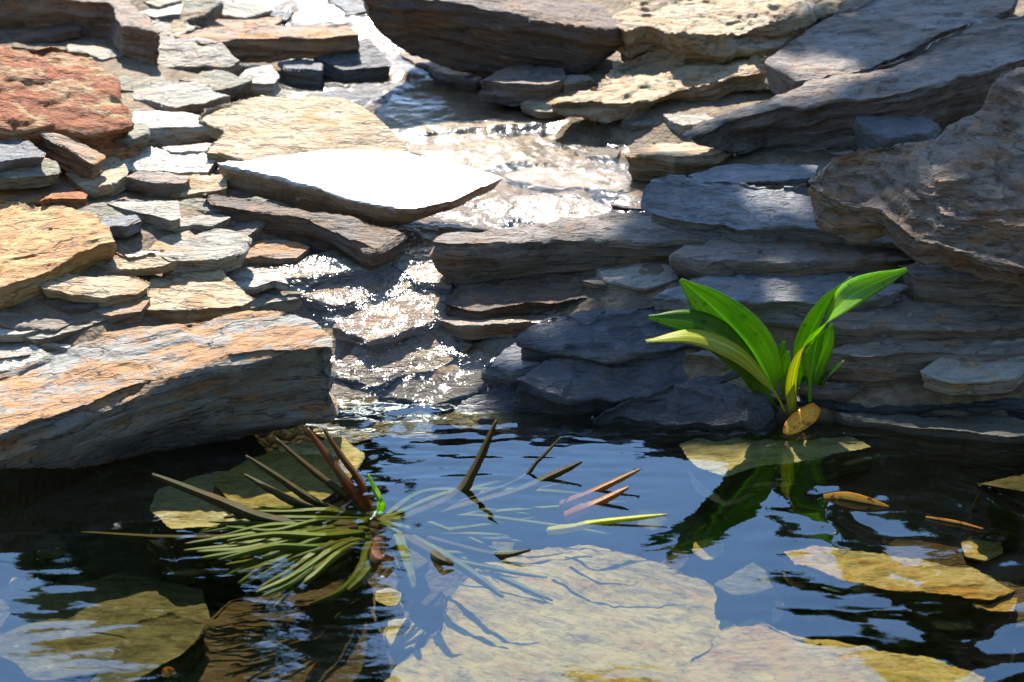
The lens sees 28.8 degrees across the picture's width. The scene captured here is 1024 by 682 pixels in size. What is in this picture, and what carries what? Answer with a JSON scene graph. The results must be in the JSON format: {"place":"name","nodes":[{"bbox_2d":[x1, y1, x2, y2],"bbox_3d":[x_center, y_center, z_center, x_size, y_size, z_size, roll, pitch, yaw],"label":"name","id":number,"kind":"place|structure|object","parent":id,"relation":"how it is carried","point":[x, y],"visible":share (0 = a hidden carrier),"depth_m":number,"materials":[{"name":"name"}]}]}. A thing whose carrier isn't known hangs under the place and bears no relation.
{"place":"outdoors","nodes":[
{"label":"outdoors","id":0,"kind":"place"},
{"bbox_2d":[121,146,216,175],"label":"slate slab","id":1,"kind":"structure","parent":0,"point":[151,158],"depth_m":3.32,"materials":[{"name":"stone"}]},
{"bbox_2d":[132,111,216,147],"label":"slate slab","id":2,"kind":"structure","parent":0,"point":[174,128],"depth_m":3.41,"materials":[{"name":"stone"}]},
{"bbox_2d":[0,0,1023,681],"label":"stream bed","id":3,"kind":"object","parent":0,"point":[910,488],"visible":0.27,"depth_m":2.89,"materials":[{"name":"stone"}]},
{"bbox_2d":[0,344,48,373],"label":"stone","id":4,"kind":"object","parent":3,"relation":"on","point":[7,365],"visible":0.41,"depth_m":2.92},
{"bbox_2d":[0,577,49,613],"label":"pebble","id":5,"kind":"object","parent":3,"relation":"on","point":[17,595],"visible":0.63,"depth_m":2.77,"materials":[{"name":"beige stone"}]},
{"bbox_2d":[0,158,61,188],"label":"stone slab","id":6,"kind":"structure","parent":3,"relation":"on","point":[47,172],"depth_m":3.22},
{"bbox_2d":[0,140,45,171],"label":"slate slab","id":7,"kind":"structure","parent":6,"relation":"on","point":[18,153],"depth_m":3.23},
{"bbox_2d":[0,306,75,333],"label":"loose stone","id":8,"kind":"object","parent":3,"relation":"on","point":[13,319],"visible":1,"depth_m":2.97,"materials":[{"name":"stone"}]},
{"bbox_2d":[8,22,81,43],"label":"loose stone","id":9,"kind":"object","parent":3,"relation":"on","point":[60,32],"visible":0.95,"depth_m":3.85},
{"bbox_2d":[0,185,91,206],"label":"loose stone","id":10,"kind":"object","parent":3,"relation":"on","point":[30,196],"visible":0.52,"depth_m":3.23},
{"bbox_2d":[30,532,67,576],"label":"pebble","id":11,"kind":"object","parent":3,"relation":"on","point":[49,551],"visible":1,"depth_m":2.80,"materials":[{"name":"stone"}]},
{"bbox_2d":[0,200,115,309],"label":"stone slab","id":12,"kind":"structure","parent":3,"relation":"on","point":[40,246],"depth_m":3.06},
{"bbox_2d":[39,191,87,209],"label":"stone","id":13,"kind":"object","parent":3,"relation":"on","point":[76,200],"visible":0.8,"depth_m":3.19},
{"bbox_2d":[23,318,105,345],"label":"stone","id":14,"kind":"object","parent":3,"relation":"on","point":[38,339],"visible":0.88,"depth_m":2.95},
{"bbox_2d":[0,46,140,172],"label":"boulder","id":15,"kind":"object","parent":3,"relation":"on","point":[70,94],"visible":0.72,"depth_m":3.33,"materials":[{"name":"red stone"}]},
{"bbox_2d":[0,0,160,65],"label":"boulder","id":16,"kind":"object","parent":3,"relation":"on","point":[127,28],"visible":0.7,"depth_m":3.85,"materials":[{"name":"brown stone"}]},
{"bbox_2d":[65,44,123,61],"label":"loose stone","id":17,"kind":"object","parent":3,"relation":"on","point":[100,53],"visible":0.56,"depth_m":3.78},
{"bbox_2d":[41,273,149,306],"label":"loose stone","id":18,"kind":"object","parent":3,"relation":"on","point":[106,291],"visible":1,"depth_m":3.00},
{"bbox_2d":[65,157,127,198],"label":"stone slab","id":19,"kind":"structure","parent":3,"relation":"on","point":[110,181],"depth_m":3.26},
{"bbox_2d":[38,132,105,179],"bbox_3d":[-0.721,-0.306,3.281,0.126,0.078,0.054,18,30,33],"label":"stone wedge","id":20,"kind":"object","parent":19,"relation":"on","point":[72,155],"visible":0.98,"depth_m":3.27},
{"bbox_2d":[0,574,209,681],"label":"sunken stone","id":21,"kind":"object","parent":3,"relation":"on","point":[76,632],"visible":0.71,"depth_m":2.61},
{"bbox_2d":[101,215,141,237],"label":"slate slab","id":22,"kind":"structure","parent":3,"relation":"on","point":[116,224],"depth_m":3.12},
{"bbox_2d":[94,300,149,323],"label":"loose stone","id":23,"kind":"object","parent":3,"relation":"on","point":[133,312],"visible":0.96,"depth_m":2.98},
{"bbox_2d":[110,123,150,150],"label":"stone slab","id":24,"kind":"structure","parent":3,"relation":"on","point":[139,135],"depth_m":3.34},
{"bbox_2d":[94,251,177,275],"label":"loose stone","id":25,"kind":"object","parent":3,"relation":"on","point":[149,263],"visible":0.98,"depth_m":3.06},
{"bbox_2d":[107,199,180,229],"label":"slate slab","id":26,"kind":"structure","parent":3,"relation":"on","point":[165,214],"depth_m":3.16,"materials":[{"name":"grey stone"}]},
{"bbox_2d":[90,613,208,681],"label":"sunken stone","id":27,"kind":"object","parent":3,"relation":"on","point":[149,650],"visible":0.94,"depth_m":2.48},
{"bbox_2d":[125,169,190,197],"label":"stone slab","id":28,"kind":"structure","parent":3,"relation":"on","point":[157,183],"depth_m":3.25,"materials":[{"name":"stone"}]},
{"bbox_2d":[0,310,339,468],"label":"slate block","id":29,"kind":"structure","parent":3,"relation":"on","point":[109,396],"depth_m":2.81,"materials":[{"name":"stone"}]},
{"bbox_2d":[132,81,229,112],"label":"loose stone","id":30,"kind":"object","parent":3,"relation":"on","point":[173,96],"visible":0.9,"depth_m":3.57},
{"bbox_2d":[112,269,254,323],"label":"stone slab","id":31,"kind":"structure","parent":3,"relation":"on","point":[196,297],"depth_m":3.02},
{"bbox_2d":[159,228,251,275],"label":"stone slab","id":32,"kind":"structure","parent":31,"relation":"on","point":[224,250],"depth_m":3.09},
{"bbox_2d":[145,174,227,199],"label":"loose stone","id":33,"kind":"object","parent":3,"relation":"on","point":[200,185],"visible":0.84,"depth_m":3.24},
{"bbox_2d":[145,213,229,232],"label":"loose stone","id":34,"kind":"object","parent":3,"relation":"on","point":[201,223],"visible":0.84,"depth_m":3.17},
{"bbox_2d":[147,471,248,611],"bbox_3d":[-0.409,0.303,2.793,0.189,0.191,0.171,0,25,0],"label":"sunken stone","id":35,"kind":"object","parent":3,"relation":"on","point":[174,511],"visible":0.39,"depth_m":2.72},
{"bbox_2d":[157,37,240,76],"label":"boulder","id":36,"kind":"object","parent":3,"relation":"on","point":[187,53],"visible":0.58,"depth_m":3.77,"materials":[{"name":"grey stone"}]},
{"bbox_2d":[180,0,223,27],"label":"stone","id":37,"kind":"object","parent":3,"relation":"on","point":[202,13],"visible":0.84,"depth_m":3.95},
{"bbox_2d":[179,70,251,97],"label":"loose stone","id":38,"kind":"object","parent":3,"relation":"on","point":[226,83],"visible":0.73,"depth_m":3.64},
{"bbox_2d":[220,2,272,18],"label":"loose stone","id":39,"kind":"object","parent":3,"relation":"on","point":[240,10],"visible":0.67,"depth_m":4.02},
{"bbox_2d":[234,65,280,98],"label":"stone","id":40,"kind":"object","parent":3,"relation":"on","point":[265,78],"visible":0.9,"depth_m":3.66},
{"bbox_2d":[227,267,288,293],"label":"loose stone","id":41,"kind":"object","parent":3,"relation":"on","point":[251,280],"visible":0.47,"depth_m":3.09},
{"bbox_2d":[174,21,359,62],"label":"stone slab","id":42,"kind":"structure","parent":3,"relation":"on","point":[257,42],"depth_m":3.83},
{"bbox_2d":[246,292,301,312],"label":"loose stone","id":43,"kind":"object","parent":3,"relation":"on","point":[264,302],"visible":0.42,"depth_m":3.07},
{"bbox_2d":[243,238,309,266],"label":"loose stone","id":44,"kind":"object","parent":3,"relation":"on","point":[274,252],"visible":0.6,"depth_m":3.15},
{"bbox_2d":[183,575,394,681],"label":"sunken stone","id":45,"kind":"object","parent":3,"relation":"on","point":[294,636],"visible":0.91,"depth_m":2.56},
{"bbox_2d":[212,437,366,596],"bbox_3d":[-0.303,0.272,2.812,0.214,0.216,0.159,-16,29,-31],"label":"sunken stone","id":46,"kind":"object","parent":3,"relation":"on","point":[235,484],"visible":0.15,"depth_m":2.78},
{"bbox_2d":[277,59,323,89],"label":"slate block","id":47,"kind":"structure","parent":3,"relation":"on","point":[301,73],"depth_m":3.79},
{"bbox_2d":[198,95,408,165],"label":"stone slab","id":48,"kind":"structure","parent":3,"relation":"on","point":[255,128],"depth_m":3.39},
{"bbox_2d":[202,192,406,268],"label":"slate block","id":49,"kind":"structure","parent":3,"relation":"on","point":[365,244],"depth_m":3.17,"materials":[{"name":"brown stone"}]},
{"bbox_2d":[267,250,400,288],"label":"bed stone","id":50,"kind":"object","parent":3,"relation":"on","point":[312,271],"visible":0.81,"depth_m":3.13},
{"bbox_2d":[275,83,398,103],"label":"slate slab","id":51,"kind":"structure","parent":3,"relation":"on","point":[361,93],"depth_m":3.75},
{"bbox_2d":[327,0,367,20],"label":"slate slab","id":52,"kind":"structure","parent":3,"relation":"on","point":[351,9],"depth_m":4.07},
{"bbox_2d":[313,38,390,82],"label":"slate block","id":53,"kind":"structure","parent":3,"relation":"on","point":[367,61],"depth_m":3.81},
{"bbox_2d":[300,267,414,313],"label":"bed stone","id":54,"kind":"object","parent":3,"relation":"on","point":[360,293],"visible":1,"depth_m":3.10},
{"bbox_2d":[217,149,501,226],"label":"slate slab","id":55,"kind":"structure","parent":3,"relation":"on","point":[384,188],"depth_m":3.24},
{"bbox_2d":[312,403,410,450],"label":"bed stone","id":56,"kind":"object","parent":3,"relation":"on","point":[361,433],"visible":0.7,"depth_m":2.95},
{"bbox_2d":[330,380,385,418],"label":"bed stone","id":57,"kind":"object","parent":56,"relation":"on","point":[358,401],"visible":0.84,"depth_m":2.98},
{"bbox_2d":[332,333,473,389],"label":"bed stone","id":58,"kind":"object","parent":57,"relation":"on","point":[391,366],"visible":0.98,"depth_m":3.02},
{"bbox_2d":[81,419,666,608],"bbox_3d":[-0.161,0.247,2.636,0.750,0.178,0.360,-11,27,-22],"label":"strap leaf plant","id":59,"kind":"object","parent":3,"relation":"on","point":[308,538],"visible":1,"depth_m":2.66,"materials":[{"name":"plant"}]},
{"bbox_2d":[375,588,404,622],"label":"pebble","id":60,"kind":"object","parent":3,"relation":"on","point":[389,606],"visible":0.97,"depth_m":2.77,"materials":[{"name":"stone"}]},
{"bbox_2d":[333,290,447,349],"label":"bed stone","id":61,"kind":"object","parent":3,"relation":"on","point":[381,324],"visible":0.92,"depth_m":3.05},
{"bbox_2d":[382,618,425,665],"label":"pebble","id":62,"kind":"object","parent":3,"relation":"on","point":[403,638],"visible":0.77,"depth_m":2.71,"materials":[{"name":"stone"}]},
{"bbox_2d":[393,548,429,586],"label":"pebble","id":63,"kind":"object","parent":3,"relation":"on","point":[421,565],"visible":0.69,"depth_m":2.82,"materials":[{"name":"grey stone"}]},
{"bbox_2d":[377,405,455,460],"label":"stone","id":64,"kind":"object","parent":3,"relation":"on","point":[411,436],"visible":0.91,"depth_m":2.93,"materials":[{"name":"stone"}]},
{"bbox_2d":[392,246,452,294],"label":"bed stone","id":65,"kind":"object","parent":3,"relation":"on","point":[425,278],"visible":0.71,"depth_m":3.13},
{"bbox_2d":[408,591,447,622],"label":"pebble","id":66,"kind":"object","parent":3,"relation":"on","point":[428,606],"visible":0.91,"depth_m":2.77,"materials":[{"name":"stone"}]},
{"bbox_2d":[389,42,484,91],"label":"slate slab","id":67,"kind":"structure","parent":3,"relation":"on","point":[453,79],"depth_m":3.79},
{"bbox_2d":[395,131,526,171],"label":"bed stone","id":68,"kind":"object","parent":3,"relation":"on","point":[466,150],"visible":0.73,"depth_m":3.53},
{"bbox_2d":[377,90,559,134],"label":"bed stone","id":69,"kind":"object","parent":3,"relation":"on","point":[429,113],"visible":0.77,"depth_m":3.66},
{"bbox_2d":[427,204,514,232],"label":"bed stone","id":70,"kind":"object","parent":3,"relation":"on","point":[496,218],"visible":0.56,"depth_m":3.29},
{"bbox_2d":[429,315,549,339],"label":"stone slab","id":71,"kind":"structure","parent":3,"relation":"on","point":[476,329],"depth_m":3.04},
{"bbox_2d":[362,0,623,77],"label":"slate block","id":72,"kind":"structure","parent":3,"relation":"on","point":[484,38],"depth_m":3.71,"materials":[{"name":"brown stone"}]},
{"bbox_2d":[481,343,540,387],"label":"stone","id":73,"kind":"object","parent":3,"relation":"on","point":[508,366],"visible":0.38,"depth_m":2.97,"materials":[{"name":"grey stone"}]},
{"bbox_2d":[431,384,592,464],"bbox_3d":[0.031,0.122,2.956,0.302,0.063,0.141,0,54,0],"label":"boulder","id":74,"kind":"object","parent":3,"relation":"on","point":[520,437],"visible":0.6,"depth_m":2.92,"materials":[{"name":"stone"}]},
{"bbox_2d":[440,273,588,339],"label":"stone slab","id":75,"kind":"structure","parent":3,"relation":"on","point":[548,294],"depth_m":3.07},
{"bbox_2d":[479,65,565,105],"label":"slate block","id":76,"kind":"structure","parent":3,"relation":"on","point":[513,85],"depth_m":3.66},
{"bbox_2d":[520,90,576,118],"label":"stone slab","id":77,"kind":"structure","parent":3,"relation":"on","point":[539,109],"depth_m":3.64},
{"bbox_2d":[508,192,642,224],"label":"bed stone","id":78,"kind":"object","parent":3,"relation":"on","point":[535,208],"visible":0.57,"depth_m":3.33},
{"bbox_2d":[429,212,723,286],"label":"slate slab","id":79,"kind":"structure","parent":3,"relation":"on","point":[566,245],"depth_m":3.10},
{"bbox_2d":[504,161,649,200],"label":"bed stone","id":80,"kind":"object","parent":3,"relation":"on","point":[544,176],"visible":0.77,"depth_m":3.43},
{"bbox_2d":[574,145,620,161],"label":"loose stone","id":81,"kind":"object","parent":3,"relation":"on","point":[609,153],"visible":1,"depth_m":3.52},
{"bbox_2d":[515,306,705,364],"bbox_3d":[0.168,0.019,2.988,0.328,0.120,0.093,-3,25,-6],"label":"boulder","id":82,"kind":"object","parent":3,"relation":"on","point":[606,337],"visible":0.51,"depth_m":2.96,"materials":[{"name":"stone"}]},
{"bbox_2d":[512,334,739,426],"bbox_3d":[0.172,0.075,2.961,0.344,0.085,0.156,0,54,0],"label":"boulder","id":83,"kind":"object","parent":3,"relation":"on","point":[575,391],"visible":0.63,"depth_m":2.93,"materials":[{"name":"stone"}]},
{"bbox_2d":[596,262,678,292],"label":"loose stone","id":84,"kind":"object","parent":3,"relation":"on","point":[631,279],"visible":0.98,"depth_m":3.07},
{"bbox_2d":[635,509,669,550],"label":"pebble","id":85,"kind":"object","parent":3,"relation":"on","point":[653,534],"visible":0.93,"depth_m":2.81,"materials":[{"name":"stone"}]},
{"bbox_2d":[547,40,792,122],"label":"slate block","id":86,"kind":"structure","parent":3,"relation":"on","point":[637,87],"depth_m":3.63,"materials":[{"name":"beige stone"}]},
{"bbox_2d":[612,0,841,66],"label":"stone slab","id":87,"kind":"structure","parent":86,"relation":"on","point":[680,33],"depth_m":3.71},
{"bbox_2d":[655,549,692,575],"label":"pebble","id":88,"kind":"object","parent":3,"relation":"on","point":[677,559],"visible":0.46,"depth_m":2.80,"materials":[{"name":"stone"}]},
{"bbox_2d":[625,142,733,180],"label":"stone slab","id":89,"kind":"structure","parent":3,"relation":"on","point":[649,162],"depth_m":3.41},
{"bbox_2d":[586,381,776,462],"bbox_3d":[0.247,0.127,2.920,0.278,0.076,0.118,0,56,0],"label":"boulder","id":90,"kind":"object","parent":3,"relation":"on","point":[666,426],"visible":0.94,"depth_m":2.90,"materials":[{"name":"stone"}]},
{"bbox_2d":[384,545,985,681],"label":"sunken stone","id":91,"kind":"object","parent":3,"relation":"on","point":[607,615],"visible":0.88,"depth_m":2.55,"materials":[{"name":"stone"}]},
{"bbox_2d":[663,113,712,135],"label":"loose stone","id":92,"kind":"object","parent":3,"relation":"on","point":[680,124],"visible":0.65,"depth_m":3.55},
{"bbox_2d":[692,538,724,575],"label":"pebble","id":93,"kind":"object","parent":3,"relation":"on","point":[709,552],"visible":1,"depth_m":2.79,"materials":[{"name":"beige stone"}]},
{"bbox_2d":[714,562,775,623],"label":"sunken stone","id":94,"kind":"object","parent":3,"relation":"on","point":[746,592],"visible":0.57,"depth_m":2.56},
{"bbox_2d":[687,164,818,186],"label":"slate slab","id":95,"kind":"structure","parent":3,"relation":"on","point":[768,174],"depth_m":3.29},
{"bbox_2d":[679,436,870,550],"bbox_3d":[0.372,0.206,2.903,0.260,0.144,0.156,-10,27,-20],"label":"sunken stone","id":96,"kind":"object","parent":3,"relation":"on","point":[740,488],"visible":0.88,"depth_m":2.83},
{"bbox_2d":[646,267,907,434],"bbox_3d":[0.359,0.010,2.855,0.371,0.271,0.118,-4,25,-8],"label":"broad leaf plant","id":97,"kind":"object","parent":3,"relation":"on","point":[736,336],"visible":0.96,"depth_m":2.84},
{"bbox_2d":[669,237,915,279],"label":"slate slab","id":98,"kind":"structure","parent":3,"relation":"on","point":[719,256],"depth_m":3.04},
{"bbox_2d":[640,174,899,249],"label":"slate slab","id":99,"kind":"structure","parent":98,"relation":"on","point":[741,212],"depth_m":3.10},
{"bbox_2d":[677,620,943,681],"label":"sunken stone","id":100,"kind":"object","parent":3,"relation":"on","point":[742,649],"visible":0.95,"depth_m":2.46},
{"bbox_2d":[682,15,1023,154],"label":"slate block","id":101,"kind":"structure","parent":3,"relation":"on","point":[943,83],"depth_m":3.45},
{"bbox_2d":[761,0,1018,94],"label":"slate slab","id":102,"kind":"structure","parent":101,"relation":"on","point":[870,34],"depth_m":3.66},
{"bbox_2d":[853,115,940,149],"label":"stone","id":103,"kind":"object","parent":3,"relation":"on","point":[875,132],"visible":0.56,"depth_m":3.41,"materials":[{"name":"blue stone"}]},
{"bbox_2d":[781,545,1014,668],"bbox_3d":[0.500,0.391,2.627,0.301,0.207,0.094,8,26,16],"label":"sunken stone","id":104,"kind":"object","parent":3,"relation":"on","point":[898,605],"visible":0.69,"depth_m":2.58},
{"bbox_2d":[776,395,1023,419],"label":"slate slab","id":105,"kind":"structure","parent":3,"relation":"on","point":[1012,407],"depth_m":2.91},
{"bbox_2d":[798,380,863,402],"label":"loose stone","id":106,"kind":"object","parent":105,"relation":"on","point":[844,392],"visible":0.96,"depth_m":2.92,"materials":[{"name":"stone"}]},
{"bbox_2d":[808,67,1023,287],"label":"slate block","id":107,"kind":"structure","parent":3,"relation":"on","point":[951,196],"depth_m":2.99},
{"bbox_2d":[824,337,1023,387],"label":"slate slab","id":108,"kind":"structure","parent":3,"relation":"on","point":[884,362],"depth_m":2.93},
{"bbox_2d":[820,291,1023,348],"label":"slate slab","id":109,"kind":"structure","parent":108,"relation":"on","point":[906,317],"depth_m":2.96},
{"bbox_2d":[653,272,907,328],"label":"slate slab","id":110,"kind":"structure","parent":109,"relation":"on","point":[780,300],"depth_m":2.98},
{"bbox_2d":[836,410,1023,480],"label":"slate slab","id":111,"kind":"structure","parent":3,"relation":"on","point":[989,447],"depth_m":2.87,"materials":[{"name":"grey stone"}]},
{"bbox_2d":[881,537,1023,674],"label":"sunken stone","id":112,"kind":"object","parent":3,"relation":"on","point":[1006,569],"visible":0.2,"depth_m":2.78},
{"bbox_2d":[920,338,1023,394],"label":"stone","id":113,"kind":"object","parent":3,"relation":"on","point":[948,376],"visible":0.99,"depth_m":2.90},
{"bbox_2d":[961,536,1002,567],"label":"pebble","id":114,"kind":"object","parent":3,"relation":"on","point":[981,553],"visible":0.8,"depth_m":2.78,"materials":[{"name":"beige stone"}]},
{"bbox_2d":[963,596,1017,681],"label":"sunken stone","id":115,"kind":"object","parent":3,"relation":"on","point":[991,654],"visible":0.94,"depth_m":2.54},
{"bbox_2d":[971,474,1023,553],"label":"sunken stone","id":116,"kind":"object","parent":3,"relation":"on","point":[997,511],"visible":0.73,"depth_m":2.78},
{"bbox_2d":[898,262,1023,306],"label":"slate slab","id":117,"kind":"structure","parent":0,"point":[935,283],"depth_m":2.99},
{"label":"pond water","id":118,"kind":"structure","parent":0,"visible":0},
{"bbox_2d":[377,363,485,408],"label":"bed stone","id":119,"kind":"object","parent":118,"relation":"in","point":[420,390],"visible":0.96,"depth_m":2.98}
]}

